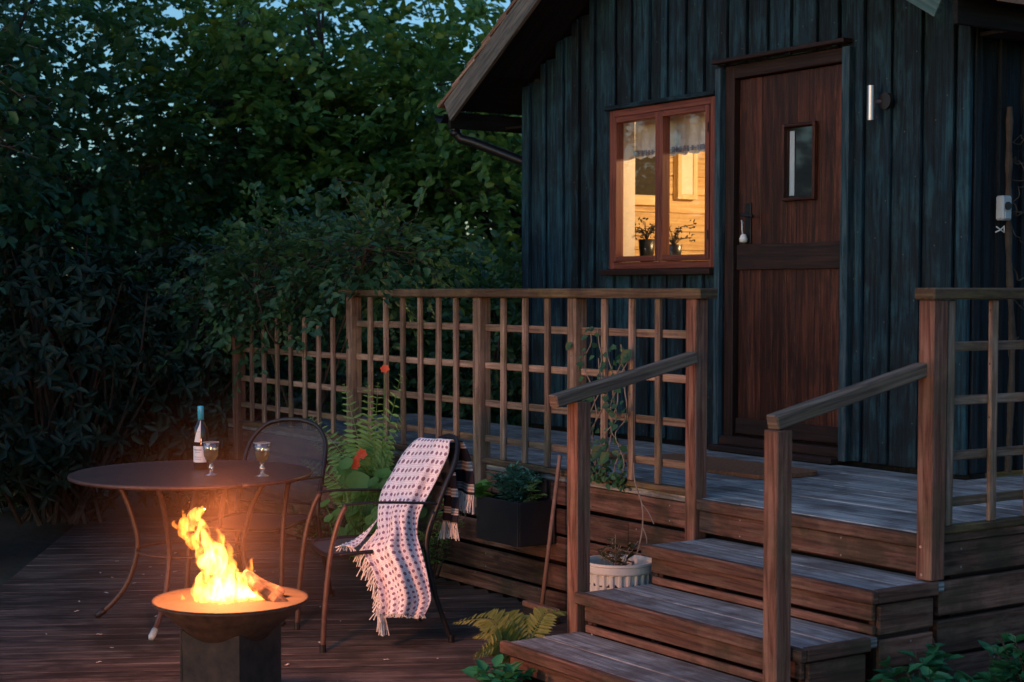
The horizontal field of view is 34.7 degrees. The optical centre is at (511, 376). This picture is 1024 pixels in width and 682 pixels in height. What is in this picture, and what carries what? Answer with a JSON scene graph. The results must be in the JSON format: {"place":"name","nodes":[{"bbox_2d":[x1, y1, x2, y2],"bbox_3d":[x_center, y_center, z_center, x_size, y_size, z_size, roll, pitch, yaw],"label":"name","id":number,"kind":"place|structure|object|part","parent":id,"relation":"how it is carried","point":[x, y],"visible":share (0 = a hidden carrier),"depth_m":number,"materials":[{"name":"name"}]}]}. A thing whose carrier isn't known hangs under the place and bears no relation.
{"place":"outdoors","nodes":[
{"label":"outdoors","id":0,"kind":"place"},
{"bbox_2d":[0,0,509,237],"label":"sky","id":1,"kind":"structure","parent":0,"point":[172,12],"materials":[{"name":"blue"}]},
{"bbox_2d":[310,372,402,525],"bbox_3d":[-0.876,0.421,9.295,0.359,0.949,1.089,-2,4,-34],"label":"fern","id":2,"kind":"object","parent":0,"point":[373,455],"visible":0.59,"depth_m":9.30,"materials":[{"name":"green plant"}]},
{"bbox_2d":[0,374,790,677],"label":"ground","id":3,"kind":"structure","parent":0,"point":[24,544],"depth_m":11.47,"materials":[{"name":"brown soil"}]},
{"bbox_2d":[0,351,13,497],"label":"rhododendron","id":4,"kind":"object","parent":3,"relation":"on","point":[6,453],"visible":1,"depth_m":9.92,"materials":[{"name":"green plant"}]},
{"bbox_2d":[0,0,114,304],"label":"hazel tree","id":5,"kind":"object","parent":3,"relation":"on","point":[16,78],"visible":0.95,"depth_m":11.19,"materials":[{"name":"green plant"}]},
{"bbox_2d":[0,30,66,165],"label":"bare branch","id":6,"kind":"object","parent":5,"relation":"attached to","point":[20,94],"visible":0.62,"depth_m":11.21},
{"bbox_2d":[0,0,136,288],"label":"hazel tree","id":7,"kind":"object","parent":3,"relation":"on","point":[41,26],"visible":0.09,"depth_m":16.20,"materials":[{"name":"green plant"}]},
{"bbox_2d":[0,214,146,507],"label":"rhododendron","id":8,"kind":"object","parent":3,"relation":"on","point":[4,323],"visible":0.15,"depth_m":11.87,"materials":[{"name":"green plant"}]},
{"bbox_2d":[0,211,174,525],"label":"rhododendron","id":9,"kind":"object","parent":3,"relation":"on","point":[49,457],"visible":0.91,"depth_m":11.07,"materials":[{"name":"green plant"}]},
{"bbox_2d":[0,0,308,294],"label":"beech tree","id":10,"kind":"object","parent":3,"relation":"on","point":[78,201],"visible":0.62,"depth_m":13.29,"materials":[{"name":"green plant"}]},
{"bbox_2d":[72,223,297,514],"bbox_3d":[-2.405,-0.062,12.011,1.507,2.121,1.520,-2,4,-34],"label":"rhododendron","id":11,"kind":"object","parent":3,"relation":"on","point":[182,416],"visible":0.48,"depth_m":11.63,"materials":[{"name":"green plant"}]},
{"bbox_2d":[5,0,487,411],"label":"hazel tree","id":12,"kind":"object","parent":3,"relation":"on","point":[147,241],"visible":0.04,"depth_m":16.89,"materials":[{"name":"green plant"}]},
{"bbox_2d":[0,155,520,417],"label":"woodland","id":13,"kind":"object","parent":3,"relation":"on","point":[312,404],"visible":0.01,"depth_m":21.08,"materials":[{"name":"green plant"}]},
{"bbox_2d":[34,0,519,409],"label":"beech tree","id":14,"kind":"object","parent":3,"relation":"on","point":[303,119],"visible":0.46,"depth_m":14.05,"materials":[{"name":"green plant"}]},
{"bbox_2d":[123,171,488,421],"bbox_3d":[-1.160,-0.085,10.528,3.502,2.456,1.669,3,4,41],"label":"climbing shrub","id":15,"kind":"object","parent":3,"relation":"on","point":[315,266],"visible":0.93,"depth_m":10.44,"materials":[{"name":"green plant"}]},
{"bbox_2d":[212,221,531,427],"bbox_3d":[-0.729,-0.130,13.091,3.383,2.258,2.165,-1,3,-11],"label":"laurel shrub","id":16,"kind":"object","parent":3,"relation":"on","point":[412,381],"visible":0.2,"depth_m":12.67,"materials":[{"name":"green plant"}]},
{"bbox_2d":[0,517,797,681],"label":"patio deck","id":17,"kind":"structure","parent":3,"relation":"on","point":[47,633],"depth_m":8.04,"materials":[{"name":"brown wood"}]},
{"bbox_2d":[67,460,312,640],"bbox_3d":[-1.550,0.822,7.950,1.164,0.725,1.164,-2,4,-34],"label":"garden table","id":18,"kind":"object","parent":17,"relation":"on","point":[158,477],"visible":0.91,"depth_m":7.85,"materials":[{"name":"brown metal"}]},
{"bbox_2d":[193,406,208,469],"bbox_3d":[-1.535,0.298,8.084,0.075,0.312,0.074,-2,4,-34],"label":"wine bottle","id":19,"kind":"object","parent":18,"relation":"on","point":[200,433],"visible":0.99,"depth_m":8.06,"materials":[{"name":"black glass"}]},
{"bbox_2d":[203,441,218,475],"bbox_3d":[-1.435,0.389,7.809,0.080,0.159,0.080,-2,4,-34],"label":"goblet","id":20,"kind":"object","parent":18,"relation":"on","point":[210,454],"visible":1,"depth_m":7.79,"materials":[{"name":"clear glass"}]},
{"bbox_2d":[254,442,269,476],"bbox_3d":[-1.186,0.391,7.771,0.080,0.159,0.080,-2,4,-34],"label":"goblet","id":21,"kind":"object","parent":18,"relation":"on","point":[261,455],"visible":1,"depth_m":7.75,"materials":[{"name":"clear glass"}]},
{"bbox_2d":[151,584,308,681],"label":"fire pit","id":22,"kind":"object","parent":17,"relation":"on","point":[230,632],"visible":0.98,"depth_m":6.03,"materials":[{"name":"metal"}]},
{"bbox_2d":[239,569,284,594],"bbox_3d":[-0.946,0.794,6.200,0.177,0.128,0.064,0,3,8],"label":"log","id":23,"kind":"object","parent":22,"relation":"on","point":[280,590],"visible":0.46,"depth_m":6.19,"materials":[{"name":"brown wood"}]},
{"bbox_2d":[241,570,287,601],"bbox_3d":[-0.926,0.800,6.135,0.196,0.144,0.061,1,3,22],"label":"log","id":24,"kind":"object","parent":22,"relation":"in","point":[257,585],"visible":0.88,"depth_m":6.12,"materials":[{"name":"brown wood"}]},
{"bbox_2d":[185,417,333,596],"bbox_3d":[-1.268,0.695,8.409,0.554,0.928,0.735,1,3,18],"label":"garden chair","id":25,"kind":"object","parent":17,"relation":"on","point":[298,441],"visible":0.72,"depth_m":8.57,"materials":[{"name":"brown metal"}]},
{"bbox_2d":[287,498,362,555],"bbox_3d":[-1.113,0.900,9.871,0.496,0.353,0.494,2,4,31],"label":"border plant","id":26,"kind":"object","parent":17,"relation":"on","point":[314,533],"visible":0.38,"depth_m":9.80,"materials":[{"name":"green plant"}]},
{"bbox_2d":[320,364,391,567],"bbox_3d":[-0.788,0.505,9.184,0.376,1.174,0.894,-2,4,-34],"label":"nasturtium","id":27,"kind":"object","parent":17,"relation":"on","point":[347,468],"visible":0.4,"depth_m":9.10,"materials":[{"name":"green plant"}]},
{"bbox_2d":[294,433,459,652],"bbox_3d":[-0.597,0.737,7.605,0.735,0.928,0.553,-1,3,-20],"label":"garden chair","id":28,"kind":"object","parent":17,"relation":"on","point":[325,546],"visible":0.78,"depth_m":7.47,"materials":[{"name":"metal"}]},
{"bbox_2d":[335,438,474,635],"bbox_3d":[-0.457,0.718,7.569,0.474,0.848,0.726,2,3,28],"label":"throw","id":29,"kind":"object","parent":28,"relation":"on","point":[396,562],"visible":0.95,"depth_m":7.44,"materials":[{"name":"fabric"}]},
{"bbox_2d":[418,498,467,579],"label":"border plant","id":30,"kind":"object","parent":17,"relation":"on","point":[433,541],"visible":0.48,"depth_m":8.80,"materials":[{"name":"green plant"}]},
{"bbox_2d":[461,654,537,681],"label":"green weed","id":31,"kind":"object","parent":17,"relation":"on","point":[512,672],"visible":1,"depth_m":6.46,"materials":[{"name":"green plant"}]},
{"bbox_2d":[452,607,565,663],"bbox_3d":[0.025,1.093,6.927,0.487,0.227,0.342,-1,3,-17],"label":"fern","id":32,"kind":"object","parent":17,"relation":"on","point":[520,626],"visible":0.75,"depth_m":6.92,"materials":[{"name":"green plant"}]},
{"bbox_2d":[522,455,561,623],"bbox_3d":[0.200,0.785,8.006,0.203,0.790,0.292,-2,4,-34],"label":"broom","id":33,"kind":"object","parent":17,"relation":"on","point":[529,606],"visible":0.69,"depth_m":8.03,"materials":[{"name":"brown wood"}]},
{"bbox_2d":[590,554,652,634],"bbox_3d":[0.478,1.016,7.318,0.326,0.399,0.326,-2,4,-34],"label":"flower pot","id":34,"kind":"object","parent":17,"relation":"on","point":[603,576],"visible":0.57,"depth_m":7.19,"materials":[{"name":"white ceramic"}]},
{"bbox_2d":[595,534,638,565],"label":"pot plant","id":35,"kind":"object","parent":34,"relation":"on","point":[618,555],"visible":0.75,"depth_m":7.34,"materials":[{"name":"green plant"}]},
{"bbox_2d":[632,463,653,564],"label":"dry stem","id":36,"kind":"object","parent":34,"relation":"in","point":[642,506],"visible":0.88,"depth_m":7.51,"materials":[{"name":"brown plant"}]},
{"bbox_2d":[228,413,1023,681],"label":"veranda","id":37,"kind":"object","parent":17,"relation":"on","point":[863,517],"visible":0.45,"depth_m":7.43,"materials":[{"name":"brown wood"}]},
{"bbox_2d":[227,288,717,540],"bbox_3d":[-0.553,0.125,9.344,0.110,1.252,5.085,-2,4,-34],"label":"trellis fence","id":38,"kind":"object","parent":37,"relation":"on","point":[694,421],"visible":0.77,"depth_m":8.55,"materials":[{"name":"brown wood"}]},
{"bbox_2d":[565,326,631,491],"bbox_3d":[0.418,0.147,7.813,0.113,0.777,0.523,-2,4,-34],"label":"climbing plant","id":39,"kind":"object","parent":38,"relation":"attached to","point":[624,356],"visible":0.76,"depth_m":7.75,"materials":[{"name":"green plant"}]},
{"bbox_2d":[476,479,554,546],"bbox_3d":[0.020,0.684,8.308,0.236,0.335,0.380,-2,4,-34],"label":"planter box","id":40,"kind":"object","parent":37,"relation":"attached to","point":[510,523],"visible":0.78,"depth_m":8.18,"materials":[{"name":"plastic"}]},
{"bbox_2d":[475,479,493,496],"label":"leafy sprig","id":41,"kind":"object","parent":40,"relation":"in","point":[481,486],"visible":0.69,"depth_m":8.38,"materials":[{"name":"green plant"}]},
{"bbox_2d":[485,460,543,502],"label":"lavender plant","id":42,"kind":"object","parent":40,"relation":"in","point":[510,485],"visible":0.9,"depth_m":8.23,"materials":[{"name":"green plant"}]},
{"bbox_2d":[521,480,546,501],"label":"variegated plant","id":43,"kind":"object","parent":40,"relation":"in","point":[531,496],"visible":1,"depth_m":8.17,"materials":[{"name":"green plant"}]},
{"bbox_2d":[549,352,697,633],"bbox_3d":[0.485,0.565,7.052,0.769,1.329,0.075,-2,4,-34],"label":"handrail","id":44,"kind":"object","parent":37,"relation":"attached to","point":[578,505],"visible":0.79,"depth_m":6.89,"materials":[{"name":"brown wood"}]},
{"bbox_2d":[435,0,1023,479],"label":"cabin","id":45,"kind":"object","parent":37,"relation":"on","point":[833,230],"visible":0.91,"depth_m":9.12,"materials":[{"name":"blue wood"}]},
{"bbox_2d":[635,122,654,205],"bbox_3d":[0.854,-1.499,11.406,0.600,0.600,0.031,-2,4,-34],"label":"inner window","id":46,"kind":"structure","parent":45,"relation":"in","point":[644,167],"depth_m":11.47,"materials":[{"name":"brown wood"}]},
{"bbox_2d":[600,90,714,275],"bbox_3d":[0.938,-1.148,9.937,0.230,1.058,1.048,-2,4,-34],"label":"window","id":47,"kind":"structure","parent":45,"relation":"in","point":[622,122],"depth_m":9.89,"materials":[{"name":"red wood"}]},
{"bbox_2d":[633,112,704,158],"bbox_3d":[1.040,-1.488,9.966,0.034,0.272,0.934,-2,4,-34],"label":"valance","id":48,"kind":"object","parent":45,"relation":"attached to","point":[687,133],"visible":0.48,"depth_m":10.00,"materials":[{"name":"white fabric"}]},
{"bbox_2d":[673,152,697,199],"bbox_3d":[1.234,-1.537,11.646,0.180,0.550,0.056,-2,4,-34],"label":"window frame","id":49,"kind":"object","parent":45,"relation":"attached to","point":[685,185],"visible":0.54,"depth_m":11.63,"materials":[{"name":"brown wood"}]},
{"bbox_3d":[1.230,-1.537,11.652,0.114,0.490,0.041,-2,4,-34],"label":"door","id":50,"kind":"part","parent":49,"relation":"part of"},
{"bbox_2d":[735,64,841,444],"bbox_3d":[1.521,-0.665,9.059,0.112,2.030,0.843,-2,4,-34],"label":"door","id":51,"kind":"structure","parent":45,"relation":"in","point":[788,249],"depth_m":9.06,"materials":[{"name":"brown wood"}]},
{"bbox_2d":[867,85,893,120],"bbox_3d":[1.877,-1.396,8.343,0.136,0.175,0.063,1,3,24],"label":"wall lamp","id":52,"kind":"object","parent":45,"relation":"attached to","point":[884,100],"visible":1,"depth_m":8.33,"materials":[{"name":"metal"}]},
{"bbox_2d":[995,226,1004,232],"bbox_3d":[2.395,-0.725,8.040,0.059,0.036,0.011,-2,3,-27],"label":"bow hook","id":53,"kind":"object","parent":45,"relation":"attached to","point":[1003,228],"visible":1,"depth_m":8.04,"materials":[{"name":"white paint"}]},
{"bbox_2d":[996,196,1011,220],"bbox_3d":[2.410,-0.826,8.016,0.070,0.120,0.057,-2,4,-34],"label":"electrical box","id":54,"kind":"object","parent":45,"relation":"attached to","point":[1003,207],"visible":1,"depth_m":8.00,"materials":[{"name":"grey plastic"}]},
{"bbox_2d":[1004,107,1023,472],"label":"creeper","id":55,"kind":"object","parent":45,"relation":"attached to","point":[1009,161],"visible":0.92,"depth_m":8.06,"materials":[{"name":"plant"}]},
{"bbox_2d":[647,454,816,478],"bbox_3d":[1.087,0.462,8.527,0.420,0.019,1.100,-2,4,-34],"label":"door mat","id":56,"kind":"object","parent":37,"relation":"on","point":[737,468],"depth_m":8.30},
{"bbox_2d":[915,288,1023,581],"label":"trellis fence","id":57,"kind":"object","parent":37,"relation":"on","point":[938,400],"visible":1,"depth_m":6.15,"materials":[{"name":"brown wood"}]},
{"bbox_2d":[500,538,943,681],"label":"wooden steps","id":58,"kind":"structure","parent":17,"relation":"on","point":[678,613],"depth_m":6.30,"materials":[{"name":"brown wood"}]},
{"bbox_2d":[763,363,926,681],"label":"handrail","id":59,"kind":"object","parent":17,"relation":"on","point":[777,549],"visible":1,"depth_m":5.74,"materials":[{"name":"brown wood"}]},
{"bbox_2d":[309,0,513,322],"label":"hazel tree","id":60,"kind":"object","parent":3,"relation":"on","point":[429,10],"visible":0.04,"depth_m":17.40,"materials":[{"name":"green plant"}]},
{"bbox_2d":[331,0,521,425],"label":"hazel tree","id":61,"kind":"object","parent":3,"relation":"on","point":[507,191],"visible":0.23,"depth_m":13.89,"materials":[{"name":"green plant"}]},
{"bbox_2d":[417,228,521,426],"bbox_3d":[-0.012,0.012,12.280,1.416,2.241,1.619,-2,4,-34],"label":"laurel shrub","id":62,"kind":"object","parent":3,"relation":"on","point":[514,384],"visible":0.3,"depth_m":12.09,"materials":[{"name":"green plant"}]},
{"bbox_2d":[868,638,1005,681],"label":"nettle clump","id":63,"kind":"object","parent":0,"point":[931,666],"visible":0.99,"depth_m":5.92,"materials":[{"name":"green plant"}]},
{"bbox_2d":[978,632,1023,681],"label":"nettle clump","id":64,"kind":"object","parent":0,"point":[999,672],"visible":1,"depth_m":5.93,"materials":[{"name":"green plant"}]},
{"bbox_3d":[1.159,-0.678,10.127,0.310,0.025,1.130,-2,4,-34],"label":"window shelf","id":65,"kind":"object","parent":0,"visible":0},
{"bbox_2d":[635,217,654,261],"bbox_3d":[0.835,-0.872,10.541,0.272,0.314,0.215,2,4,39],"label":"dried flower pot","id":66,"kind":"object","parent":65,"relation":"on","point":[646,246],"visible":0.75,"depth_m":10.51,"materials":[{"name":"black ceramic"}]},
{"bbox_2d":[653,219,696,254],"bbox_3d":[1.036,-0.844,10.274,0.292,0.286,0.199,2,4,33],"label":"dried flower pot","id":67,"kind":"object","parent":65,"relation":"on","point":[675,248],"visible":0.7,"depth_m":10.24,"materials":[{"name":"black ceramic"}]}
]}

